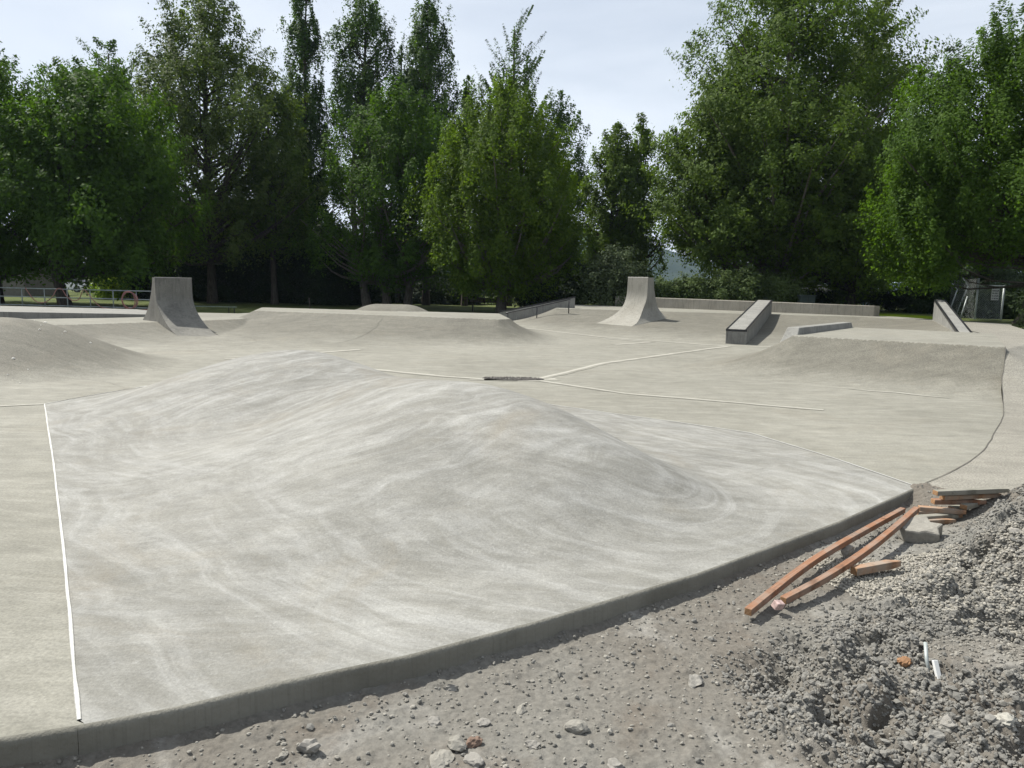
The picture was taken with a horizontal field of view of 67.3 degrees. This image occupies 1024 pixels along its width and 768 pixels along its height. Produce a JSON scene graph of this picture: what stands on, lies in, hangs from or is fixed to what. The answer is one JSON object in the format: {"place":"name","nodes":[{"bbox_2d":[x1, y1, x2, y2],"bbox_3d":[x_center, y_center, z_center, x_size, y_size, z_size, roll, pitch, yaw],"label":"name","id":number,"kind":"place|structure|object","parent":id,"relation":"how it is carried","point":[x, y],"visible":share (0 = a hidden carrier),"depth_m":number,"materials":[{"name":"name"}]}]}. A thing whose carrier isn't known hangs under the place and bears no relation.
{"place":"outdoors","nodes":[
{"label":"outdoors","id":0,"kind":"place"},
{"bbox_2d":[0,329,1002,736],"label":"skatepark floor","id":1,"kind":"structure","parent":0,"point":[914,439],"depth_m":10.26,"materials":[{"name":"concrete"}]},
{"bbox_2d":[44,404,80,719],"bbox_3d":[-3.891,0.749,6.528,0.039,0.049,8.488,-3,9,-32],"label":"joint line","id":2,"kind":"object","parent":1,"relation":"on","point":[75,682],"visible":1,"depth_m":4.00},
{"bbox_2d":[0,317,180,383],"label":"skate mound","id":3,"kind":"object","parent":1,"relation":"on","point":[47,352],"visible":1,"depth_m":13.46,"materials":[{"name":"concrete"}]},
{"bbox_2d":[29,313,247,346],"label":"bowl bank","id":4,"kind":"structure","parent":1,"relation":"on","point":[130,331],"depth_m":20.54,"materials":[{"name":"concrete"}]},
{"bbox_2d":[140,307,560,352],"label":"concrete platform","id":5,"kind":"structure","parent":1,"relation":"on","point":[264,328],"depth_m":22.44,"materials":[{"name":"concrete"}]},
{"bbox_2d":[143,277,218,336],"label":"quarter pipe","id":6,"kind":"structure","parent":5,"relation":"on","point":[171,308],"depth_m":21.87,"materials":[{"name":"concrete"}]},
{"bbox_2d":[356,304,427,311],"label":"skate dome","id":7,"kind":"structure","parent":1,"relation":"on","point":[391,307],"depth_m":27.39,"materials":[{"name":"concrete"}]},
{"bbox_2d":[371,367,515,380],"bbox_3d":[-2.413,-0.299,15.037,5.843,0.001,0.821,6,9,34],"label":"joint line","id":8,"kind":"object","parent":1,"relation":"on","point":[426,374],"visible":0.49,"depth_m":14.19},
{"bbox_2d":[45,350,913,754],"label":"fresh slab","id":9,"kind":"structure","parent":1,"relation":"on","point":[247,536],"depth_m":5.29,"materials":[{"name":"concrete"}]},
{"bbox_2d":[552,404,911,484],"bbox_3d":[1.416,0.437,10.044,1.024,0.001,7.690,-5,10,-41],"label":"joint line","id":10,"kind":"object","parent":9,"relation":"on","point":[769,438],"visible":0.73,"depth_m":8.58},
{"bbox_2d":[483,376,543,380],"bbox_3d":[0.022,-0.092,13.850,1.142,0.057,0.432,1,7,0],"label":"drain slot","id":11,"kind":"object","parent":1,"relation":"on","point":[514,378],"visible":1,"depth_m":13.80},
{"bbox_2d":[515,346,729,378],"bbox_3d":[3.126,-0.604,18.356,0.764,0.001,11.354,6,9,33],"label":"joint line","id":12,"kind":"object","parent":1,"relation":"on","point":[567,371],"visible":0.94,"depth_m":17.19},
{"bbox_2d":[484,379,823,410],"bbox_3d":[2.046,0.130,12.517,5.702,0.001,0.708,6,9,30],"label":"joint line","id":13,"kind":"object","parent":1,"relation":"on","point":[654,395],"visible":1,"depth_m":12.05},
{"bbox_2d":[925,346,1005,482],"bbox_3d":[6.517,0.119,10.467,0.331,0.750,9.434,7,9,36],"label":"seam gap","id":14,"kind":"object","parent":1,"relation":"on","point":[992,435],"visible":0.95,"depth_m":9.16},
{"bbox_2d":[0,483,1023,767],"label":"dirt","id":15,"kind":"structure","parent":0,"point":[334,737],"depth_m":3.40,"materials":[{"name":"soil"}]},
{"bbox_2d":[296,738,321,753],"bbox_3d":[-0.793,1.429,3.011,0.074,0.072,0.076,8,10,43],"label":"rock","id":16,"kind":"object","parent":15,"relation":"on","point":[308,746],"visible":0.94,"depth_m":3.00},
{"bbox_2d":[427,716,440,726],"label":"rock","id":17,"kind":"object","parent":15,"relation":"on","point":[433,721],"visible":0.96,"depth_m":3.22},
{"bbox_2d":[430,749,454,767],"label":"rock","id":18,"kind":"object","parent":15,"relation":"on","point":[442,758],"visible":1,"depth_m":2.96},
{"bbox_2d":[447,734,466,751],"bbox_3d":[-0.218,1.434,3.066,0.086,0.056,0.095,1,7,0],"label":"rock","id":19,"kind":"object","parent":15,"relation":"on","point":[457,742],"visible":1,"depth_m":3.04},
{"bbox_2d":[463,752,483,767],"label":"rock","id":20,"kind":"object","parent":15,"relation":"on","point":[474,759],"visible":1,"depth_m":2.95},
{"bbox_2d":[466,736,482,747],"bbox_3d":[-0.155,1.436,3.082,0.080,0.041,0.054,-2,8,-26],"label":"rock","id":21,"kind":"object","parent":15,"relation":"on","point":[473,742],"visible":0.99,"depth_m":3.07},
{"bbox_2d":[563,719,587,733],"bbox_3d":[0.266,1.434,3.198,0.105,0.068,0.058,4,8,18],"label":"rock","id":22,"kind":"object","parent":15,"relation":"on","point":[575,726],"visible":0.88,"depth_m":3.18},
{"bbox_2d":[607,758,624,767],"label":"rock","id":23,"kind":"object","parent":15,"relation":"on","point":[614,763],"visible":1,"depth_m":2.96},
{"bbox_2d":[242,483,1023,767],"bbox_3d":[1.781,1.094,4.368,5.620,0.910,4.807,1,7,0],"label":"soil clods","id":24,"kind":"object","parent":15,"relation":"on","point":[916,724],"visible":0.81,"depth_m":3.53,"materials":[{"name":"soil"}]},
{"bbox_2d":[688,674,703,688],"bbox_3d":[0.855,1.397,3.593,0.069,0.070,0.118,5,8,24],"label":"rock","id":25,"kind":"object","parent":15,"relation":"on","point":[695,680],"visible":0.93,"depth_m":3.58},
{"bbox_2d":[744,507,905,615],"bbox_3d":[2.220,1.130,5.248,0.078,0.074,2.741,8,10,42],"label":"lumber bar","id":26,"kind":"object","parent":15,"relation":"on","point":[767,596],"visible":1,"depth_m":4.96,"materials":[{"name":"wood"}]},
{"bbox_2d":[838,545,854,556],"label":"rock","id":27,"kind":"object","parent":15,"relation":"on","point":[847,551],"visible":0.73,"depth_m":5.31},
{"bbox_2d":[780,506,919,604],"bbox_3d":[2.374,1.113,5.188,2.242,0.145,0.096,-6,10,-45],"label":"lumber bar","id":28,"kind":"object","parent":15,"relation":"on","point":[841,567],"visible":0.98,"depth_m":4.92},
{"bbox_2d":[850,560,900,575],"bbox_3d":[2.370,1.188,5.002,0.406,0.051,0.055,-2,8,-24],"label":"wooden stake","id":29,"kind":"object","parent":15,"relation":"on","point":[870,567],"visible":1,"depth_m":4.97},
{"bbox_2d":[897,656,911,667],"bbox_3d":[1.875,1.326,3.667,0.063,0.048,0.055,1,7,0],"label":"brick piece","id":30,"kind":"object","parent":15,"relation":"on","point":[904,661],"visible":1,"depth_m":3.66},
{"bbox_2d":[798,519,1023,642],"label":"pea gravel","id":31,"kind":"structure","parent":15,"relation":"on","point":[863,582],"depth_m":4.83,"materials":[{"name":"gravel"}]},
{"bbox_2d":[896,517,942,542],"bbox_3d":[3.017,1.086,5.678,0.316,0.107,0.303,-8,15,-16],"label":"broken concrete","id":32,"kind":"object","parent":15,"relation":"on","point":[918,530],"visible":0.83,"depth_m":5.61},
{"bbox_2d":[923,729,945,746],"bbox_3d":[1.707,1.429,3.107,0.079,0.056,0.064,5,8,23],"label":"rock","id":33,"kind":"object","parent":15,"relation":"on","point":[936,737],"visible":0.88,"depth_m":3.09,"materials":[{"name":"stone"}]},
{"bbox_2d":[917,511,962,517],"bbox_3d":[3.413,1.039,6.147,0.340,0.038,0.058,2,7,7],"label":"wooden stake","id":34,"kind":"object","parent":15,"relation":"on","point":[922,512],"visible":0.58,"depth_m":6.13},
{"bbox_2d":[918,505,965,513],"bbox_3d":[3.429,1.006,6.134,0.340,0.038,0.058,3,8,12],"label":"wooden stake","id":35,"kind":"object","parent":34,"relation":"on","point":[945,510],"visible":0.87,"depth_m":6.11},
{"bbox_2d":[929,518,955,523],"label":"wooden stake","id":36,"kind":"object","parent":15,"relation":"on","point":[943,520],"visible":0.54,"depth_m":6.02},
{"bbox_2d":[914,513,958,518],"bbox_3d":[3.353,1.051,6.082,0.461,0.038,0.058,-1,8,-15],"label":"wooden stake","id":37,"kind":"object","parent":36,"relation":"on","point":[942,515],"visible":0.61,"depth_m":6.07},
{"bbox_2d":[938,714,955,729],"bbox_3d":[1.799,1.402,3.185,0.067,0.048,0.084,4,8,21],"label":"rock","id":38,"kind":"object","parent":15,"relation":"on","point":[944,723],"visible":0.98,"depth_m":3.17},
{"bbox_2d":[931,498,986,504],"bbox_3d":[3.607,0.950,6.210,0.432,0.038,0.058,1,7,-2],"label":"wooden stake","id":39,"kind":"object","parent":15,"relation":"on","point":[936,501],"visible":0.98,"depth_m":6.18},
{"bbox_2d":[939,493,1001,499],"bbox_3d":[3.711,0.905,6.219,0.547,0.038,0.058,0,8,-13],"label":"wooden stake","id":40,"kind":"object","parent":39,"relation":"on","point":[964,497],"visible":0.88,"depth_m":6.18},
{"bbox_2d":[932,487,1008,495],"bbox_3d":[3.697,0.863,6.191,0.677,0.038,0.058,0,8,-12],"label":"wooden stake","id":41,"kind":"object","parent":40,"relation":"on","point":[965,491],"visible":1,"depth_m":6.16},
{"bbox_2d":[960,499,983,509],"bbox_3d":[3.879,0.963,6.311,0.678,0.038,0.058,-4,9,-33],"label":"wooden stake","id":42,"kind":"object","parent":15,"relation":"on","point":[966,506],"visible":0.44,"depth_m":6.14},
{"bbox_2d":[994,712,1017,730],"bbox_3d":[2.019,1.365,3.131,0.083,0.051,0.093,1,7,0],"label":"rock","id":43,"kind":"object","parent":15,"relation":"on","point":[1008,719],"visible":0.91,"depth_m":3.11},
{"bbox_2d":[0,0,1023,262],"label":"sky","id":44,"kind":"structure","parent":0,"point":[609,57],"materials":[{"name":"white"}]},
{"bbox_2d":[1,279,1023,733],"bbox_3d":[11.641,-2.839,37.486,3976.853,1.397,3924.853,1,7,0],"label":"ground","id":45,"kind":"structure","parent":0,"point":[83,301],"depth_m":49.16,"materials":[{"name":"green plant"}]},
{"bbox_2d":[0,268,54,295],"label":"park building","id":46,"kind":"structure","parent":45,"relation":"on","point":[17,292],"depth_m":60.40,"materials":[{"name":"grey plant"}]},
{"bbox_2d":[0,725,77,766],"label":"floor edge","id":47,"kind":"object","parent":45,"relation":"on","point":[43,745],"visible":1,"depth_m":2.87,"materials":[{"name":"concrete"}]},
{"bbox_2d":[0,41,136,303],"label":"maple tree","id":48,"kind":"object","parent":45,"relation":"on","point":[6,87],"visible":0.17,"depth_m":41.39,"materials":[{"name":"green plant"}]},
{"bbox_2d":[0,306,146,318],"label":"platform wall","id":49,"kind":"structure","parent":45,"relation":"on","point":[24,312],"depth_m":23.32,"materials":[{"name":"grey concrete"}]},
{"bbox_2d":[0,287,150,308],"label":"pipe railing","id":50,"kind":"object","parent":45,"relation":"on","point":[67,306],"visible":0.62,"depth_m":39.04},
{"bbox_2d":[84,274,131,299],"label":"bush","id":51,"kind":"object","parent":45,"relation":"on","point":[104,294],"visible":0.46,"depth_m":55.19,"materials":[{"name":"green plant"}]},
{"bbox_2d":[62,36,155,216],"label":"cottonwood tree","id":52,"kind":"object","parent":45,"relation":"on","point":[96,55],"visible":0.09,"depth_m":57.35,"materials":[{"name":"green plant"}]},
{"bbox_2d":[0,55,221,306],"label":"maple tree","id":53,"kind":"object","parent":45,"relation":"on","point":[102,106],"visible":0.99,"depth_m":38.98,"materials":[{"name":"green plant"}]},
{"bbox_2d":[81,216,206,298],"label":"bush","id":54,"kind":"object","parent":45,"relation":"on","point":[144,295],"visible":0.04,"depth_m":57.02,"materials":[{"name":"green plant"}]},
{"bbox_2d":[93,0,334,303],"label":"willow tree","id":55,"kind":"object","parent":45,"relation":"on","point":[208,130],"visible":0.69,"depth_m":48.45,"materials":[{"name":"green plant"}]},
{"bbox_2d":[158,192,277,302],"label":"bush","id":56,"kind":"object","parent":45,"relation":"on","point":[199,289],"visible":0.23,"depth_m":54.83,"materials":[{"name":"green plant"}]},
{"bbox_2d":[216,87,316,304],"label":"cottonwood tree","id":57,"kind":"object","parent":45,"relation":"on","point":[272,238],"visible":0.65,"depth_m":50.76,"materials":[{"name":"green plant"}]},
{"bbox_2d":[222,205,316,303],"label":"bush","id":58,"kind":"object","parent":45,"relation":"on","point":[260,290],"visible":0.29,"depth_m":54.92,"materials":[{"name":"green plant"}]},
{"bbox_2d":[276,0,330,229],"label":"poplar tree","id":59,"kind":"object","parent":45,"relation":"on","point":[307,47],"visible":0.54,"depth_m":57.21,"materials":[{"name":"green plant"}]},
{"bbox_2d":[286,128,347,230],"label":"alder tree","id":60,"kind":"object","parent":45,"relation":"on","point":[333,206],"visible":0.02,"depth_m":60.28,"materials":[{"name":"green plant"}]},
{"bbox_2d":[277,221,391,305],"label":"bush","id":61,"kind":"object","parent":45,"relation":"on","point":[327,288],"visible":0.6,"depth_m":53.48,"materials":[{"name":"green plant"}]},
{"bbox_2d":[314,0,400,227],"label":"poplar tree","id":62,"kind":"object","parent":45,"relation":"on","point":[366,76],"visible":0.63,"depth_m":57.60,"materials":[{"name":"green plant"}]},
{"bbox_2d":[278,72,466,306],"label":"maple tree","id":63,"kind":"object","parent":45,"relation":"on","point":[392,162],"visible":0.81,"depth_m":48.76,"materials":[{"name":"green plant"}]},
{"bbox_2d":[372,285,405,303],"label":"bush","id":64,"kind":"object","parent":45,"relation":"on","point":[393,296],"visible":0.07,"depth_m":61.20,"materials":[{"name":"green plant"}]},
{"bbox_2d":[386,33,409,303],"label":"poplar tree","id":65,"kind":"object","parent":45,"relation":"on","point":[401,47],"visible":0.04,"depth_m":59.32,"materials":[{"name":"green plant"}]},
{"bbox_2d":[396,0,463,304],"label":"poplar tree","id":66,"kind":"object","parent":45,"relation":"on","point":[424,52],"visible":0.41,"depth_m":55.50,"materials":[{"name":"green plant"}]},
{"bbox_2d":[393,267,489,304],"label":"bush","id":67,"kind":"object","parent":45,"relation":"on","point":[442,298],"visible":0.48,"depth_m":61.04,"materials":[{"name":"green plant"}]},
{"bbox_2d":[451,75,474,305],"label":"poplar tree","id":68,"kind":"object","parent":45,"relation":"on","point":[466,93],"visible":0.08,"depth_m":57.71,"materials":[{"name":"green plant"}]},
{"bbox_2d":[469,298,496,310],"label":"park bench","id":69,"kind":"object","parent":45,"relation":"on","point":[479,300],"visible":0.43,"depth_m":48.94,"materials":[{"name":"green wood"}]},
{"bbox_2d":[392,61,603,313],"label":"maple tree","id":70,"kind":"object","parent":45,"relation":"on","point":[502,202],"visible":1,"depth_m":42.98,"materials":[{"name":"green plant"}]},
{"bbox_2d":[474,5,555,305],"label":"poplar tree","id":71,"kind":"object","parent":45,"relation":"on","point":[527,71],"visible":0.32,"depth_m":59.01,"materials":[{"name":"green plant"}]},
{"bbox_2d":[500,296,575,320],"bbox_3d":[1.137,-3.366,34.742,3.485,1.273,0.417,3,8,10],"label":"sloping ledge","id":72,"kind":"object","parent":45,"relation":"on","point":[522,314],"visible":0.56,"depth_m":34.56,"materials":[{"name":"grey concrete"}]},
{"bbox_2d":[506,253,576,306],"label":"bush","id":73,"kind":"object","parent":45,"relation":"on","point":[521,304],"visible":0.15,"depth_m":54.23,"materials":[{"name":"green plant"}]},
{"bbox_2d":[72,231,1023,302],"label":"woodland","id":74,"kind":"object","parent":45,"relation":"on","point":[92,291],"depth_m":72.09,"materials":[{"name":"green plant"}]},
{"bbox_2d":[525,87,600,262],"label":"cottonwood tree","id":75,"kind":"object","parent":45,"relation":"on","point":[566,121],"visible":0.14,"depth_m":57.65,"materials":[{"name":"green plant"}]},
{"bbox_2d":[533,260,598,304],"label":"bush","id":76,"kind":"object","parent":45,"relation":"on","point":[571,284],"visible":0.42,"depth_m":50.12,"materials":[{"name":"green plant"}]},
{"bbox_2d":[569,119,659,294],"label":"alder tree","id":77,"kind":"object","parent":45,"relation":"on","point":[616,175],"visible":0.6,"depth_m":51.70,"materials":[{"name":"green plant"}]},
{"bbox_2d":[576,242,659,306],"bbox_3d":[5.610,-5.614,40.634,4.476,3.723,4.371,-6,10,-43],"label":"bush","id":78,"kind":"object","parent":45,"relation":"on","point":[615,270],"visible":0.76,"depth_m":39.72,"materials":[{"name":"green plant"}]},
{"bbox_2d":[615,112,670,279],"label":"alder tree","id":79,"kind":"object","parent":45,"relation":"on","point":[642,144],"visible":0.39,"depth_m":53.10,"materials":[{"name":"green plant"}]},
{"bbox_2d":[654,275,691,298],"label":"bush","id":80,"kind":"object","parent":45,"relation":"on","point":[664,289],"visible":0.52,"depth_m":40.30,"materials":[{"name":"green plant"}]},
{"bbox_2d":[670,271,713,299],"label":"bush","id":81,"kind":"object","parent":45,"relation":"on","point":[691,285],"visible":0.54,"depth_m":40.38,"materials":[{"name":"green plant"}]},
{"bbox_2d":[687,264,745,300],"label":"bush","id":82,"kind":"object","parent":45,"relation":"on","point":[719,292],"visible":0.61,"depth_m":40.34,"materials":[{"name":"green plant"}]},
{"bbox_2d":[639,64,830,274],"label":"cottonwood tree","id":83,"kind":"object","parent":45,"relation":"on","point":[733,202],"visible":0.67,"depth_m":42.63,"materials":[{"name":"green plant"}]},
{"bbox_2d":[513,305,975,345],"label":"banked deck","id":84,"kind":"structure","parent":45,"relation":"on","point":[701,326],"depth_m":29.74,"materials":[{"name":"concrete"}]},
{"bbox_2d":[598,277,666,325],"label":"quarter pipe","id":85,"kind":"structure","parent":84,"relation":"on","point":[639,306],"depth_m":30.78,"materials":[{"name":"concrete"}]},
{"bbox_2d":[524,327,770,346],"bbox_3d":[3.604,-1.638,26.366,11.257,0.009,1.747,9,10,44],"label":"joint line","id":86,"kind":"object","parent":84,"relation":"on","point":[649,340],"visible":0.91,"depth_m":24.71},
{"bbox_2d":[615,296,879,315],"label":"long wall","id":87,"kind":"structure","parent":84,"relation":"on","point":[789,307],"depth_m":34.59,"materials":[{"name":"concrete"}]},
{"bbox_2d":[725,300,771,344],"bbox_3d":[8.768,-2.327,28.079,0.632,1.376,9.591,4,8,22],"label":"grind ledge","id":88,"kind":"object","parent":84,"relation":"on","point":[745,326],"visible":0.77,"depth_m":25.82,"materials":[{"name":"grey concrete"}]},
{"bbox_2d":[932,299,972,332],"bbox_3d":[13.893,-1.842,24.421,0.367,1.586,10.836,5,8,25],"label":"grind ledge","id":89,"kind":"object","parent":84,"relation":"on","point":[945,314],"visible":0.33,"depth_m":24.47,"materials":[{"name":"grey concrete"}]},
{"bbox_2d":[722,263,774,300],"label":"bush","id":90,"kind":"object","parent":45,"relation":"on","point":[752,279],"visible":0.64,"depth_m":40.24,"materials":[{"name":"green plant"}]},
{"bbox_2d":[753,268,813,302],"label":"bush","id":91,"kind":"object","parent":45,"relation":"on","point":[787,289],"visible":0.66,"depth_m":40.28,"materials":[{"name":"green plant"}]},
{"bbox_2d":[615,0,958,291],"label":"cottonwood tree","id":92,"kind":"object","parent":45,"relation":"on","point":[799,105],"visible":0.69,"depth_m":40.91,"materials":[{"name":"green plant"}]},
{"bbox_2d":[797,295,816,302],"bbox_3d":[15.254,-4.178,39.950,0.820,0.880,0.680,1,7,0],"label":"utility cabinet","id":93,"kind":"object","parent":45,"relation":"on","point":[806,298],"visible":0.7,"depth_m":39.63,"materials":[{"name":"green metal"}]},
{"bbox_2d":[805,286,835,303],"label":"bush","id":94,"kind":"object","parent":45,"relation":"on","point":[820,298],"visible":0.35,"depth_m":43.83,"materials":[{"name":"green plant"}]},
{"bbox_2d":[763,128,926,306],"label":"cottonwood tree","id":95,"kind":"object","parent":45,"relation":"on","point":[860,280],"visible":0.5,"depth_m":41.34,"materials":[{"name":"green plant"}]},
{"bbox_2d":[823,286,885,309],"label":"bush","id":96,"kind":"object","parent":45,"relation":"on","point":[839,296],"visible":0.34,"depth_m":44.11,"materials":[{"name":"green plant"}]},
{"bbox_2d":[797,0,940,304],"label":"cottonwood tree","id":97,"kind":"object","parent":45,"relation":"on","point":[886,5],"visible":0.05,"depth_m":46.59,"materials":[{"name":"green plant"}]},
{"bbox_2d":[867,286,911,311],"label":"bush","id":98,"kind":"object","parent":45,"relation":"on","point":[888,304],"visible":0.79,"depth_m":44.11,"materials":[{"name":"green plant"}]},
{"bbox_2d":[879,313,932,318],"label":"grass","id":99,"kind":"structure","parent":45,"relation":"on","point":[907,315],"depth_m":34.79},
{"bbox_2d":[894,45,972,287],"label":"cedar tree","id":100,"kind":"object","parent":45,"relation":"on","point":[950,50],"visible":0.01,"depth_m":55.23,"materials":[{"name":"green plant"}]},
{"bbox_2d":[898,275,970,313],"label":"bush","id":101,"kind":"object","parent":45,"relation":"on","point":[923,303],"visible":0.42,"depth_m":40.85,"materials":[{"name":"green plant"}]},
{"bbox_2d":[853,111,1023,323],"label":"ash tree","id":102,"kind":"object","parent":45,"relation":"on","point":[934,246],"visible":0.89,"depth_m":28.76,"materials":[{"name":"green plant"}]},
{"bbox_2d":[863,0,1023,322],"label":"ash tree","id":103,"kind":"object","parent":45,"relation":"on","point":[1002,74],"visible":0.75,"depth_m":28.15,"materials":[{"name":"green plant"}]},
{"bbox_2d":[949,278,1004,319],"bbox_3d":[21.390,-3.945,36.458,1.296,2.192,5.765,2,7,8],"label":"chain link fence","id":104,"kind":"object","parent":45,"relation":"on","point":[977,298],"visible":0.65,"depth_m":33.82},
{"bbox_2d":[948,84,1023,293],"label":"cedar tree","id":105,"kind":"object","parent":45,"relation":"on","point":[1001,274],"visible":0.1,"depth_m":53.76,"materials":[{"name":"green plant"}]},
{"bbox_2d":[954,283,1023,319],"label":"bush","id":106,"kind":"object","parent":45,"relation":"on","point":[1008,309],"visible":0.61,"depth_m":35.16,"materials":[{"name":"green plant"}]},
{"bbox_2d":[1004,289,1023,328],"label":"bush","id":107,"kind":"object","parent":45,"relation":"on","point":[1021,312],"visible":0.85,"depth_m":25.17,"materials":[{"name":"green plant"}]},
{"bbox_2d":[441,232,1020,283],"bbox_3d":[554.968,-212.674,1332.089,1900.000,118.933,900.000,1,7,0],"label":"hill","id":108,"kind":"structure","parent":0,"point":[674,268],"depth_m":1017.66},
{"bbox_2d":[928,321,1023,489],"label":"pavement","id":109,"kind":"structure","parent":0,"point":[998,462],"depth_m":9.08,"materials":[{"name":"concrete"}]},
{"bbox_2d":[679,327,1004,400],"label":"ramp","id":110,"kind":"structure","parent":109,"relation":"on","point":[958,364],"depth_m":14.92,"materials":[{"name":"concrete"}]},
{"bbox_2d":[780,322,851,341],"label":"concrete ledge","id":111,"kind":"structure","parent":110,"relation":"on","point":[796,330],"depth_m":17.76,"materials":[{"name":"grey concrete"}]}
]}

